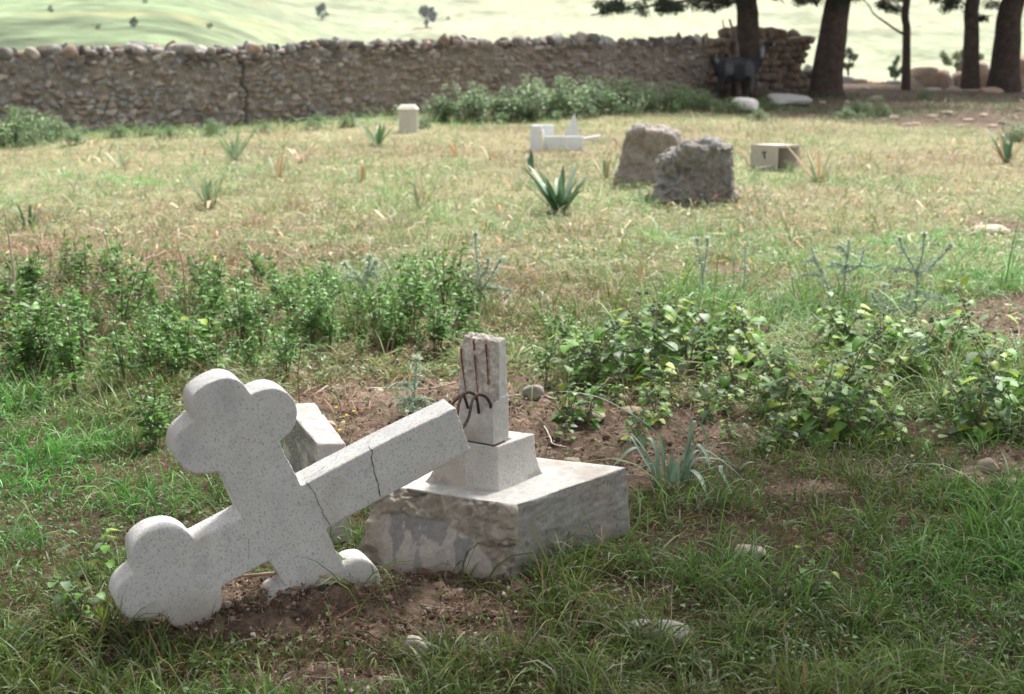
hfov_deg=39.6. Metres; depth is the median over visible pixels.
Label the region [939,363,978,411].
nettle plant
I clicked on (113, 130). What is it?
wall shrub
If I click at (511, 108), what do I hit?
wall shrub
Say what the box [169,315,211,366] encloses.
nettle plant
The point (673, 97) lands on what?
wall shrub
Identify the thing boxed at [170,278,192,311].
leafy herb
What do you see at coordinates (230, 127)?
verge grass
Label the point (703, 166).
headstone rock
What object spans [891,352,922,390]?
nettle plant
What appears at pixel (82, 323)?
seed stalk
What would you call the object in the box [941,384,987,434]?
nettle plant
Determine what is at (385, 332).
leafy herb
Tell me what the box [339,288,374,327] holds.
leafy herb
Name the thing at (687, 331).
nettle plant
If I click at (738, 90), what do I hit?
dead sapling
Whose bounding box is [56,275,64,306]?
seed stalk
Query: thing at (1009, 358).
nettle plant
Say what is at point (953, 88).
rubble stone
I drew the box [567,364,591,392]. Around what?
nettle plant
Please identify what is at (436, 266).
leafy herb
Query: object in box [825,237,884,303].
thistle
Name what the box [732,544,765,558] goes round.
field stone
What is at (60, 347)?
leafy herb
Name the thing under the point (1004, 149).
strap leaf bulb
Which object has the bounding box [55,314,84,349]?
leafy herb
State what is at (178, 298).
leafy herb
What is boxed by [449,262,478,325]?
leafy herb
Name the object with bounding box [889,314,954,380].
nettle plant
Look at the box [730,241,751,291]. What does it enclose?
thistle
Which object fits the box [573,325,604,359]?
nettle plant
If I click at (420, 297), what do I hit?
leafy herb
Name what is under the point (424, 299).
leafy herb
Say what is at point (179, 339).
leafy herb
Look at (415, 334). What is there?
leafy herb
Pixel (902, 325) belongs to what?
nettle plant
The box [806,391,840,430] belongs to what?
nettle plant
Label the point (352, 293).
leafy herb
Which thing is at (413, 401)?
thistle
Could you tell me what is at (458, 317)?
leafy herb
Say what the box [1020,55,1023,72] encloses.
rubble stone
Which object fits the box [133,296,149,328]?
leafy herb
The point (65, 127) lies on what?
wall shrub
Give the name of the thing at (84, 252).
leafy herb
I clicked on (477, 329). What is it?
leafy herb
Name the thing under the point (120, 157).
strap leaf bulb
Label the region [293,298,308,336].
leafy herb
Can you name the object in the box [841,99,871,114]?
wall shrub
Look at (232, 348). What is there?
leafy herb
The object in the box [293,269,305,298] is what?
leafy herb
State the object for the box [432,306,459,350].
leafy herb
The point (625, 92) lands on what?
wall shrub
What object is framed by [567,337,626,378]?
nettle plant
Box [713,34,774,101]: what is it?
goat
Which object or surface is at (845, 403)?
nettle plant
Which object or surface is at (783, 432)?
nettle plant
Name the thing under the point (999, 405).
nettle plant
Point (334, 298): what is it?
leafy herb
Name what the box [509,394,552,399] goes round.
dry stick
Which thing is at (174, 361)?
leafy herb
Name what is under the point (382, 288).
leafy herb
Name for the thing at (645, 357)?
nettle plant
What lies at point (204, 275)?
leafy herb
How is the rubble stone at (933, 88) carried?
on the ground at (428, 590)
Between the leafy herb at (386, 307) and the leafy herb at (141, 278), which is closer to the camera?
the leafy herb at (386, 307)
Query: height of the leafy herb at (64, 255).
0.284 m
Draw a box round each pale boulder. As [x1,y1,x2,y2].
[730,97,758,110]
[767,93,812,104]
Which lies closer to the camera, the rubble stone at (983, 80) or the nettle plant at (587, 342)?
the nettle plant at (587, 342)
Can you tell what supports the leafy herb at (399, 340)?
on the ground at (428, 590)
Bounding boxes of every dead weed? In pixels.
[4,210,16,310]
[176,243,187,331]
[297,343,300,402]
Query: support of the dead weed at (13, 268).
on the ground at (428, 590)
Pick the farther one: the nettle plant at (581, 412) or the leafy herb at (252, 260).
the leafy herb at (252, 260)
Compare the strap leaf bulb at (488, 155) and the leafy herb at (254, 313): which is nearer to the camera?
the leafy herb at (254, 313)
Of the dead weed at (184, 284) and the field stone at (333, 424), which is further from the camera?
the dead weed at (184, 284)
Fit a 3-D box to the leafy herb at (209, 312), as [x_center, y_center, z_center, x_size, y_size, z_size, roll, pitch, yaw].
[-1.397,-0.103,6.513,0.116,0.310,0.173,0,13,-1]
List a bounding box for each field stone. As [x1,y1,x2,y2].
[329,420,336,427]
[402,635,427,656]
[522,385,543,399]
[564,457,579,461]
[584,411,605,421]
[619,619,692,645]
[620,406,641,417]
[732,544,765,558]
[773,586,791,600]
[774,413,801,423]
[870,95,882,99]
[888,115,897,119]
[901,123,911,126]
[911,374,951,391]
[926,114,936,117]
[940,111,952,114]
[971,224,1009,233]
[976,457,999,472]
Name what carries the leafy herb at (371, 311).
on the ground at (428, 590)
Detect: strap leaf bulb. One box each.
[8,201,45,228]
[101,141,139,166]
[185,174,221,208]
[214,121,261,159]
[259,157,287,177]
[285,144,320,160]
[342,157,366,180]
[356,120,393,145]
[405,182,438,208]
[428,140,476,157]
[478,146,497,159]
[503,175,526,189]
[511,163,587,212]
[526,150,533,170]
[560,391,749,498]
[590,156,618,178]
[619,181,652,201]
[782,141,847,181]
[986,130,1023,162]
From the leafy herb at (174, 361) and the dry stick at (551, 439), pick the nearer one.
the dry stick at (551, 439)
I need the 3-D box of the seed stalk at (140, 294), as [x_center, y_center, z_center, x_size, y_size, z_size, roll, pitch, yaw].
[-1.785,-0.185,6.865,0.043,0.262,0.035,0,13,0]
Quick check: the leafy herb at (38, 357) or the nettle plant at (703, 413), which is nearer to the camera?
the nettle plant at (703, 413)
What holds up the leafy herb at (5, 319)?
on the ground at (428, 590)
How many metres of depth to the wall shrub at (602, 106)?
20.94 m
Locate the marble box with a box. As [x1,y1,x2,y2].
[530,125,582,150]
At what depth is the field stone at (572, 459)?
4.87 m
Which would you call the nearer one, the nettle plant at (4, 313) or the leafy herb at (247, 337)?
the leafy herb at (247, 337)
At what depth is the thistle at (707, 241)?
7.55 m
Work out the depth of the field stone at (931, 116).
20.86 m
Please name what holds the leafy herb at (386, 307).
on the ground at (428, 590)
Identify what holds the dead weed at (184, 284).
on the ground at (428, 590)
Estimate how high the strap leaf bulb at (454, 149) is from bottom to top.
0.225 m
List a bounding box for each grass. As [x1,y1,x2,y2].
[0,90,1023,315]
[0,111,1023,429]
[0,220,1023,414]
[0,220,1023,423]
[0,237,1023,427]
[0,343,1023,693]
[0,354,1023,693]
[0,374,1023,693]
[1,88,1020,144]
[716,87,1023,126]
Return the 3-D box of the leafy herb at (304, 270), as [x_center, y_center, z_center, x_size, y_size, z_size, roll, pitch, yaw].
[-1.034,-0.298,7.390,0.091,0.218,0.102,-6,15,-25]
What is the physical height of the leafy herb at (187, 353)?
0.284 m
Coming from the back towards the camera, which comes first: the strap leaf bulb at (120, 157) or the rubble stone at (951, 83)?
the rubble stone at (951, 83)
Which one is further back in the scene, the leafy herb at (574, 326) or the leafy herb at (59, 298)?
the leafy herb at (59, 298)
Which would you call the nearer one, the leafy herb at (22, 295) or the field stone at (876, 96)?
the leafy herb at (22, 295)
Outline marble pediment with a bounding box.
[564,113,579,135]
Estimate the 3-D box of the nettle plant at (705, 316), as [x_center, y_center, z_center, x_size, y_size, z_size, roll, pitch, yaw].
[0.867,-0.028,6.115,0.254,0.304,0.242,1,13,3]
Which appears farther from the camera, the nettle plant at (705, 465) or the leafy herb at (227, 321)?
the leafy herb at (227, 321)
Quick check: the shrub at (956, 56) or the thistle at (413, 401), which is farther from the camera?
the shrub at (956, 56)
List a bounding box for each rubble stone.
[843,75,855,83]
[854,77,867,82]
[869,80,885,83]
[885,80,900,84]
[911,66,937,78]
[911,77,922,86]
[920,76,936,86]
[925,87,940,90]
[935,69,950,87]
[946,75,953,87]
[947,86,961,90]
[952,71,960,87]
[978,87,1003,92]
[979,61,987,77]
[980,73,988,87]
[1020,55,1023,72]
[1020,70,1023,87]
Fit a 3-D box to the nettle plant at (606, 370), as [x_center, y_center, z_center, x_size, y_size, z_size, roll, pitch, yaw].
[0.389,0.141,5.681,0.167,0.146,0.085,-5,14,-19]
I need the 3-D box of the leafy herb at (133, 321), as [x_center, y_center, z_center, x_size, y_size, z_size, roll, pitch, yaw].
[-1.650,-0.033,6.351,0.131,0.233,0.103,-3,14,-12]
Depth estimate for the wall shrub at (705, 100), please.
22.25 m
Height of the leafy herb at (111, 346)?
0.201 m
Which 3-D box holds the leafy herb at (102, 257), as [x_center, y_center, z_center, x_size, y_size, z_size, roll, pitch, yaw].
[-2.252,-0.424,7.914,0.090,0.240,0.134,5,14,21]
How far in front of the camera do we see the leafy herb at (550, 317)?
6.72 m
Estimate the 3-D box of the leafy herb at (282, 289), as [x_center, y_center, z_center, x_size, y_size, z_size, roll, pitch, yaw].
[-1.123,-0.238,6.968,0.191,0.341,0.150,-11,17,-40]
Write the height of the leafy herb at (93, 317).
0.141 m
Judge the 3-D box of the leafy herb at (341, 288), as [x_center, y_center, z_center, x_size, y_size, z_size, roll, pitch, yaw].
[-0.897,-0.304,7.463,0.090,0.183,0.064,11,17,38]
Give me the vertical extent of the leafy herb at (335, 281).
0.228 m
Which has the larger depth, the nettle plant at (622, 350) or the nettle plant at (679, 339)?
the nettle plant at (679, 339)
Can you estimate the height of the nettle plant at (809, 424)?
0.319 m
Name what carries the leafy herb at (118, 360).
on the ground at (428, 590)
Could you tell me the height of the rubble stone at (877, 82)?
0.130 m
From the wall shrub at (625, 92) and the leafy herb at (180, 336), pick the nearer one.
the leafy herb at (180, 336)
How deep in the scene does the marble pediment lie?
16.64 m
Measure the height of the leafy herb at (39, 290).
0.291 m
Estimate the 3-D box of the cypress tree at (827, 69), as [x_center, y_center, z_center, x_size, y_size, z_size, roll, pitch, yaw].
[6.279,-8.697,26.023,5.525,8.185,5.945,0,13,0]
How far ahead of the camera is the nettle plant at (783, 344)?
6.12 m
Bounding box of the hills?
[0,0,1023,81]
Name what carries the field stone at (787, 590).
on the ground at (428, 590)
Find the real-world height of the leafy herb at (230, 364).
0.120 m
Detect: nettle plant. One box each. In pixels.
[0,297,17,338]
[0,300,52,367]
[47,575,107,627]
[48,522,122,576]
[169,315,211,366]
[544,338,603,390]
[548,381,591,420]
[551,314,580,357]
[553,386,587,421]
[554,415,583,440]
[560,335,590,380]
[564,330,611,372]
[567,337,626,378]
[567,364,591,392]
[568,323,632,391]
[571,383,615,428]
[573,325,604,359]
[582,311,652,368]
[597,365,627,394]
[599,346,635,393]
[609,306,684,373]
[611,384,628,406]
[612,406,652,446]
[616,339,646,371]
[618,302,685,382]
[622,295,664,349]
[626,289,693,337]
[631,352,662,381]
[633,345,687,400]
[633,380,670,424]
[642,290,710,371]
[658,382,679,416]
[671,327,689,350]
[682,314,699,343]
[684,307,744,369]
[693,331,758,396]
[694,382,724,424]
[695,353,720,390]
[696,365,716,384]
[699,455,713,473]
[714,302,762,364]
[714,383,739,415]
[718,311,772,365]
[719,343,739,376]
[719,416,751,440]
[722,302,767,345]
[729,332,773,391]
[743,345,810,413]
[745,425,776,452]
[748,328,789,374]
[765,355,851,423]
[765,411,797,447]
[773,342,793,364]
[790,391,833,441]
[795,542,839,593]
[799,356,867,447]
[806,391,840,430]
[813,350,828,378]
[814,312,844,350]
[816,304,856,346]
[820,288,876,343]
[820,401,865,437]
[822,332,895,400]
[827,365,884,439]
[833,383,882,428]
[848,370,902,427]
[859,311,900,356]
[862,312,901,376]
[871,352,894,387]
[874,400,908,442]
[876,328,903,355]
[882,299,920,339]
[887,318,927,350]
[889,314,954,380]
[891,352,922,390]
[918,414,947,446]
[938,313,977,361]
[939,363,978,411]
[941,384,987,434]
[947,277,1017,350]
[953,398,1001,425]
[956,354,1020,441]
[960,338,1018,422]
[963,330,1023,389]
[984,341,1023,370]
[990,386,1023,433]
[1004,370,1023,406]
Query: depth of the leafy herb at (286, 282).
7.40 m
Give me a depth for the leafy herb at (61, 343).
5.72 m
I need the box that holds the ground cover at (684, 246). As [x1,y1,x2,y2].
[0,102,1023,693]
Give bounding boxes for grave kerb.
[284,403,351,543]
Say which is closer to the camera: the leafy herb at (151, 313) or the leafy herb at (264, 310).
the leafy herb at (151, 313)
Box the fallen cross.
[109,369,469,627]
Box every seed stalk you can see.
[34,276,44,296]
[41,277,47,314]
[47,252,51,288]
[47,279,52,323]
[51,276,57,308]
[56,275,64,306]
[64,255,72,301]
[72,241,76,294]
[76,318,84,371]
[83,266,89,293]
[88,268,97,309]
[92,266,105,311]
[96,307,107,354]
[112,293,115,323]
[137,283,145,321]
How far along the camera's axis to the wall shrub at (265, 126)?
18.26 m
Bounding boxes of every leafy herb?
[0,250,31,299]
[0,265,19,296]
[0,277,41,340]
[0,310,29,365]
[0,321,25,386]
[2,251,47,304]
[3,291,67,374]
[6,298,54,376]
[7,333,33,374]
[15,289,31,309]
[19,279,50,319]
[22,250,42,302]
[27,326,42,368]
[29,322,55,370]
[31,305,66,351]
[36,298,86,391]
[37,281,53,320]
[41,267,56,285]
[42,324,66,385]
[43,281,62,333]
[49,285,97,351]
[49,331,71,370]
[53,341,85,387]
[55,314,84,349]
[57,238,75,275]
[58,256,69,282]
[60,282,97,345]
[61,286,70,309]
[62,234,94,277]
[64,286,79,319]
[64,308,96,358]
[66,255,78,285]
[71,268,90,303]
[72,256,80,286]
[84,294,103,329]
[88,246,121,286]
[89,309,103,333]
[92,335,105,352]
[96,346,115,375]
[97,315,141,381]
[98,256,147,334]
[99,249,114,277]
[103,229,126,287]
[108,328,120,354]
[111,247,156,307]
[116,285,133,318]
[120,296,134,327]
[125,308,161,376]
[125,343,137,363]
[127,374,171,445]
[129,314,157,350]
[130,298,160,336]
[133,271,160,309]
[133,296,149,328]
[138,397,162,451]
[140,323,190,381]
[141,274,165,316]
[146,306,178,374]
[148,311,157,340]
[150,302,180,362]
[150,382,179,433]
[155,414,167,442]
[157,297,179,330]
[158,309,195,375]
[161,259,182,291]
[162,295,177,323]
[163,301,179,314]
[164,350,177,372]
[165,322,188,366]
[167,316,198,368]
[168,307,184,324]
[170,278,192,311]
[173,280,205,318]
[187,248,210,283]
[188,259,218,300]
[188,315,230,368]
[190,338,211,368]
[194,267,223,326]
[194,293,219,342]
[201,257,226,284]
[209,274,230,305]
[210,254,229,297]
[211,320,223,339]
[212,277,231,310]
[216,301,234,338]
[217,275,257,346]
[220,354,234,372]
[223,293,261,338]
[227,339,240,366]
[232,264,256,317]
[233,319,260,368]
[236,241,267,288]
[238,291,281,348]
[240,349,251,365]
[241,293,263,334]
[242,323,252,350]
[245,253,263,286]
[245,352,259,374]
[258,265,301,325]
[260,300,270,317]
[262,292,273,322]
[264,256,284,310]
[267,315,307,379]
[272,334,294,372]
[280,292,306,336]
[283,268,301,295]
[287,342,298,362]
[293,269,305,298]
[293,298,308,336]
[298,288,316,321]
[301,273,334,307]
[301,287,336,343]
[303,268,319,298]
[308,274,326,292]
[312,257,339,301]
[313,285,339,322]
[314,299,328,338]
[320,297,340,347]
[322,264,341,294]
[335,273,347,300]
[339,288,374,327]
[348,282,360,295]
[355,328,367,360]
[356,288,369,311]
[365,292,387,332]
[367,272,392,321]
[367,286,380,323]
[375,286,409,344]
[376,309,395,352]
[377,320,391,348]
[382,291,414,350]
[391,271,441,338]
[391,324,405,352]
[393,249,426,303]
[395,288,416,338]
[395,346,403,361]
[396,255,435,316]
[401,254,432,316]
[412,330,420,341]
[414,327,425,356]
[422,298,450,348]
[424,293,452,352]
[426,253,445,291]
[428,247,463,310]
[432,275,452,303]
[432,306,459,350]
[444,327,456,346]
[447,242,474,303]
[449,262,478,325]
[450,302,468,343]
[452,283,474,313]
[452,295,468,327]
[463,318,473,331]
[469,318,483,332]
[525,326,560,385]
[535,311,558,347]
[546,305,566,334]
[555,309,577,358]
[564,317,586,351]
[602,307,621,331]
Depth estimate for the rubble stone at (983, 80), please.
30.70 m
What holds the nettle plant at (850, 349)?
on the ground at (428, 590)
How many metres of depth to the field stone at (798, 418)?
5.36 m
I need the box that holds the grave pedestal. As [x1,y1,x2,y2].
[359,332,629,581]
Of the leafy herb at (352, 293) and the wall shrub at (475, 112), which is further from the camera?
the wall shrub at (475, 112)
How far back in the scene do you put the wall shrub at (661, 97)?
22.01 m
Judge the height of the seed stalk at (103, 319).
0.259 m
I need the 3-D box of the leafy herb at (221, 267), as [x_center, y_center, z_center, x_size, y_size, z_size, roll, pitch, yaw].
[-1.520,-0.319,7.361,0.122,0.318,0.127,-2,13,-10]
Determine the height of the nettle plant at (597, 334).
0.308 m
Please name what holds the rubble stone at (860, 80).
on the ground at (428, 590)
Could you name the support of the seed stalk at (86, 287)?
on the ground at (428, 590)
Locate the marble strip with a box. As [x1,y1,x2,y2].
[583,135,599,141]
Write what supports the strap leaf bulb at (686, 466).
on the ground at (428, 590)
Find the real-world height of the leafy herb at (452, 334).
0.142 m
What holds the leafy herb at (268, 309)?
on the ground at (428, 590)
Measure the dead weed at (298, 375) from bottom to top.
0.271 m
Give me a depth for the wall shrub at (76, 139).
16.56 m
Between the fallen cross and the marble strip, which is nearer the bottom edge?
the fallen cross
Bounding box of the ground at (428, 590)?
[0,82,1023,693]
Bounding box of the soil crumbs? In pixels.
[120,293,1023,693]
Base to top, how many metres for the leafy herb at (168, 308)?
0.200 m
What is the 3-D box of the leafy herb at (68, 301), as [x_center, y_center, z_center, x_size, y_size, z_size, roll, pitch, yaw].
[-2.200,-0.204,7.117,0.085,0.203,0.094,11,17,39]
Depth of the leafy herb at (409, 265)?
7.11 m
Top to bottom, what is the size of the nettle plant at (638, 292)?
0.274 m
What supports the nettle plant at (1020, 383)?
on the ground at (428, 590)
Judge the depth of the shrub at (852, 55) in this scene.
33.30 m
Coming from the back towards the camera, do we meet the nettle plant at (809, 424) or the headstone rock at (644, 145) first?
the headstone rock at (644, 145)
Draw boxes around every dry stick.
[122,662,163,670]
[238,572,347,583]
[272,675,336,685]
[366,382,455,389]
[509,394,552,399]
[544,425,565,446]
[696,401,748,404]
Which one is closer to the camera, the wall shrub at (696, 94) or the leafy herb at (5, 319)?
the leafy herb at (5, 319)
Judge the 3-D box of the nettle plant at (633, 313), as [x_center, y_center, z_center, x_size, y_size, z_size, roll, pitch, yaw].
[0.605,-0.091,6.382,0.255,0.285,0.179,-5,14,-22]
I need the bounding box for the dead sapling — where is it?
[722,19,741,96]
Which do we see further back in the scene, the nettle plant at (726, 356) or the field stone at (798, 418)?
the nettle plant at (726, 356)
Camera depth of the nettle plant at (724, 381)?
5.67 m
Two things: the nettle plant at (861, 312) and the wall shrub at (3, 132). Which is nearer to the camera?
the nettle plant at (861, 312)
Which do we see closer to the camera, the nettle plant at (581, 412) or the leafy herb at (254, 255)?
the nettle plant at (581, 412)
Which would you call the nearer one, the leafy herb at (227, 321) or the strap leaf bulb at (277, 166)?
the leafy herb at (227, 321)
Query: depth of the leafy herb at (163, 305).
6.17 m
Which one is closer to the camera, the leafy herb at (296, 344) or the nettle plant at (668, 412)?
the nettle plant at (668, 412)
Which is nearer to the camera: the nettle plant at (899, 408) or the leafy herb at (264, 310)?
the nettle plant at (899, 408)
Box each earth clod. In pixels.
[417,567,428,576]
[428,573,438,579]
[438,570,451,577]
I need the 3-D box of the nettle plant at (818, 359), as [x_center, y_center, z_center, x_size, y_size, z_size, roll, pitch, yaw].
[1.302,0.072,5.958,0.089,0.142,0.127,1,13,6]
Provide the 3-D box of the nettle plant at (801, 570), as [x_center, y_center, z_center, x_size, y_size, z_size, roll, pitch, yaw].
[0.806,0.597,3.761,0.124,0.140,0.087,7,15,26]
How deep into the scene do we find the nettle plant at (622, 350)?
6.02 m
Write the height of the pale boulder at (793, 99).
0.187 m
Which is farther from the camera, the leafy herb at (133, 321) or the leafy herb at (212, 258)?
the leafy herb at (212, 258)
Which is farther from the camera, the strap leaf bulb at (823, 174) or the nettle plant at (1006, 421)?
the strap leaf bulb at (823, 174)
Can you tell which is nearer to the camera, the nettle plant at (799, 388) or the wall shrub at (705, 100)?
the nettle plant at (799, 388)
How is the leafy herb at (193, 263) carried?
on the ground at (428, 590)
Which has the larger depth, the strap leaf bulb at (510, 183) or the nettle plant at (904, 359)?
the strap leaf bulb at (510, 183)
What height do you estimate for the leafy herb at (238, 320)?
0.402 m
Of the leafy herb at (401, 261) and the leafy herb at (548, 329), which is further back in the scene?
the leafy herb at (401, 261)
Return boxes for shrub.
[0,101,56,146]
[0,121,44,150]
[1,106,82,141]
[43,113,87,138]
[54,129,86,146]
[101,121,128,137]
[126,123,160,137]
[129,16,138,26]
[157,125,187,138]
[198,117,227,135]
[252,121,276,132]
[294,117,324,130]
[307,112,335,123]
[315,3,328,19]
[337,112,357,126]
[392,79,511,124]
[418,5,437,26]
[419,114,431,128]
[420,94,467,121]
[443,81,535,122]
[453,83,561,122]
[481,90,531,121]
[501,72,594,122]
[534,75,599,118]
[535,73,632,115]
[561,75,651,116]
[581,75,651,112]
[602,76,681,114]
[628,81,692,112]
[646,79,703,112]
[667,84,724,111]
[686,90,733,111]
[717,96,748,113]
[745,106,776,121]
[758,95,787,110]
[803,63,812,70]
[836,105,865,119]
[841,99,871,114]
[843,47,858,74]
[849,97,913,116]
[887,55,901,79]
[914,88,936,99]
[939,49,984,71]
[994,116,1023,142]
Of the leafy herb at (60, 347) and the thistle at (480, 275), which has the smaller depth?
the leafy herb at (60, 347)
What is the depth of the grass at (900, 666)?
3.63 m
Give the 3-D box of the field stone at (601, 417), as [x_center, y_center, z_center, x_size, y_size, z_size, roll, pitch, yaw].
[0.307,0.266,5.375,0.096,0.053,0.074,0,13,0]
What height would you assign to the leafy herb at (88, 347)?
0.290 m
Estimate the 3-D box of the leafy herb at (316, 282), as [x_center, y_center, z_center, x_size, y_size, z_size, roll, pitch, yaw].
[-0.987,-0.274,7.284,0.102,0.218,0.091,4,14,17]
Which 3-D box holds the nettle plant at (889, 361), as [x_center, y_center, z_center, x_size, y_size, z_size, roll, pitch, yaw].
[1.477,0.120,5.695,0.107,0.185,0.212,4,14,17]
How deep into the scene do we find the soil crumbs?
3.65 m
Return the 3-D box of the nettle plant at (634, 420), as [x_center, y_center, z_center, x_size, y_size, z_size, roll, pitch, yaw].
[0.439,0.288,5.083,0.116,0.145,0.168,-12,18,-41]
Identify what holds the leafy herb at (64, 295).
on the ground at (428, 590)
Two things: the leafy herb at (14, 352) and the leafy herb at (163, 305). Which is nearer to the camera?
the leafy herb at (14, 352)
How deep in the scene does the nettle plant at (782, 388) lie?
5.47 m
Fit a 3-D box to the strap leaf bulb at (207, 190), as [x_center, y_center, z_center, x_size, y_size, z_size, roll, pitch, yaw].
[-2.430,-1.219,11.171,0.339,0.292,0.255,0,13,0]
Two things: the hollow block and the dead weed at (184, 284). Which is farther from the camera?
the hollow block
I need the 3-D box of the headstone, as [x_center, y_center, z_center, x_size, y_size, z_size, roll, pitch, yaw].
[-1.321,-2.886,18.132,0.274,0.395,0.237,-2,13,-7]
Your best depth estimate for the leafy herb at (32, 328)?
6.03 m
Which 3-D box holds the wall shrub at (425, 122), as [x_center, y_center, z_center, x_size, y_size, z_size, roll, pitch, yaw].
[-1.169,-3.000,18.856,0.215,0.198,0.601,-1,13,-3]
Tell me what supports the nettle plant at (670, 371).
on the ground at (428, 590)
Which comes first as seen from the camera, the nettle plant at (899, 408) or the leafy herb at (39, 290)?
the nettle plant at (899, 408)
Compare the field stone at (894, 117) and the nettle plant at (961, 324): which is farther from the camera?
the field stone at (894, 117)
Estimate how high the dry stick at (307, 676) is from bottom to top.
0.010 m
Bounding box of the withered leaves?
[0,136,1022,266]
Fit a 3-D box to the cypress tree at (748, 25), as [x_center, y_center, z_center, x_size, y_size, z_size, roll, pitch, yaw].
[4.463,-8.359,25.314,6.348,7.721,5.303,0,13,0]
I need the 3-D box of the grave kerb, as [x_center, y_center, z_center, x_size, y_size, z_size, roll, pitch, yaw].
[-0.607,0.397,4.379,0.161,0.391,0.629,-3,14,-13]
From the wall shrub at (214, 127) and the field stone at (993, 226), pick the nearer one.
the field stone at (993, 226)
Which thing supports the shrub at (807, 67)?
on the ground at (428, 590)
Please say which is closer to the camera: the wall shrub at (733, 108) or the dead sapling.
the wall shrub at (733, 108)
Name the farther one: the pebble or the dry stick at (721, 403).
the dry stick at (721, 403)
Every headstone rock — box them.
[613,123,681,186]
[652,136,739,204]
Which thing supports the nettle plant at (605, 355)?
on the ground at (428, 590)
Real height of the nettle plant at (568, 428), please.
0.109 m
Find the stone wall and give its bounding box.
[0,25,815,132]
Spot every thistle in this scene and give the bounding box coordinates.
[340,252,384,303]
[387,352,436,413]
[460,230,514,307]
[692,234,714,294]
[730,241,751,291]
[797,243,831,312]
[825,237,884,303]
[868,280,914,321]
[888,229,954,318]
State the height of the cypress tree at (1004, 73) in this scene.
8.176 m
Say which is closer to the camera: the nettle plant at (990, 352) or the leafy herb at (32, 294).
the nettle plant at (990, 352)
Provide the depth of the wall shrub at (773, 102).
22.65 m
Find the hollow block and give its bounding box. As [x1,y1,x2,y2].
[750,143,799,171]
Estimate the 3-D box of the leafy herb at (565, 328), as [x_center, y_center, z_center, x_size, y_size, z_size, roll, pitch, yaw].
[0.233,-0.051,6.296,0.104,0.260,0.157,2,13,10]
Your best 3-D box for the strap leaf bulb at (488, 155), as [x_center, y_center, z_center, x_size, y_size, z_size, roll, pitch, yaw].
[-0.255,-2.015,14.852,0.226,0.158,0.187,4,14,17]
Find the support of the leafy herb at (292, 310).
on the ground at (428, 590)
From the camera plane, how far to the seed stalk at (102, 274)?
7.10 m
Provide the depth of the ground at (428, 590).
6.02 m
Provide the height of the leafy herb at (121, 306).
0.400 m
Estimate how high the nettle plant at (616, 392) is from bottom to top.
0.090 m
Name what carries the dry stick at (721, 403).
on the ground at (428, 590)
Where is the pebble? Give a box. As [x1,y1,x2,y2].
[481,593,488,597]
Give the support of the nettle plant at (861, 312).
on the ground at (428, 590)
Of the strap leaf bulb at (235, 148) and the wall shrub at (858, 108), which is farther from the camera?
the wall shrub at (858, 108)
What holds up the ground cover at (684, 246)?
on the ground at (428, 590)
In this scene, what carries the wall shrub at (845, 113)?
on the ground at (428, 590)
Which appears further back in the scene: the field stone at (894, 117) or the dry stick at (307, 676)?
the field stone at (894, 117)
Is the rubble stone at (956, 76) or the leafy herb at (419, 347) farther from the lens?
the rubble stone at (956, 76)
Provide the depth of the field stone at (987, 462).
4.73 m
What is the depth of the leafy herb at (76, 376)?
5.74 m
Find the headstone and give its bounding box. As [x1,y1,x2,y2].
[397,105,418,132]
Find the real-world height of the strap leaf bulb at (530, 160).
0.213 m
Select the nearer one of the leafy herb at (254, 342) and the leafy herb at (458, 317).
the leafy herb at (254, 342)
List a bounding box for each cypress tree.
[590,0,828,98]
[805,0,864,98]
[864,0,910,89]
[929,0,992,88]
[964,0,1023,90]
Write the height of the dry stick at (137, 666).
0.010 m
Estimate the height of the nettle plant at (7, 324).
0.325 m
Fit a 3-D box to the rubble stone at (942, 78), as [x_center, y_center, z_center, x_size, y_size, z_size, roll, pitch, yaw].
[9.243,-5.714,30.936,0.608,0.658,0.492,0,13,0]
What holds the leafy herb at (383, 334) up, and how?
on the ground at (428, 590)
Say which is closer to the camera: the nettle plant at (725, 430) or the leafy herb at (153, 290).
the nettle plant at (725, 430)
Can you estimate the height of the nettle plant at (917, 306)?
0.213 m
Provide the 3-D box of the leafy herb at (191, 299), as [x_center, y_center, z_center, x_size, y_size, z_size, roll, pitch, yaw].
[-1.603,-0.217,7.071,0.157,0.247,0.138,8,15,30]
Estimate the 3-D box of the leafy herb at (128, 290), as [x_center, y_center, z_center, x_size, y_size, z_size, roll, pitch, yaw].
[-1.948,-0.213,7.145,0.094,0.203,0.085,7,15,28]
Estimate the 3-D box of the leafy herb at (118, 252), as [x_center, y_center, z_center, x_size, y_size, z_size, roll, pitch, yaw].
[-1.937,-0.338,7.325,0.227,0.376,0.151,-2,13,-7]
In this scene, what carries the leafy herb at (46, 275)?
on the ground at (428, 590)
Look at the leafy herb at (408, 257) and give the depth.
7.27 m
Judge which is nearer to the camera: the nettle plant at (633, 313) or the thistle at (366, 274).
the nettle plant at (633, 313)
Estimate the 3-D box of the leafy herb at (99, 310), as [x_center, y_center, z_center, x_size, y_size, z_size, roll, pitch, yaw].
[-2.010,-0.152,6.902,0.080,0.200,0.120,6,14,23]
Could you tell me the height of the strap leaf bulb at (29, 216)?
0.213 m
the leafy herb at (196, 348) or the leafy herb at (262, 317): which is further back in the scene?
the leafy herb at (262, 317)
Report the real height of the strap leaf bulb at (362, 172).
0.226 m

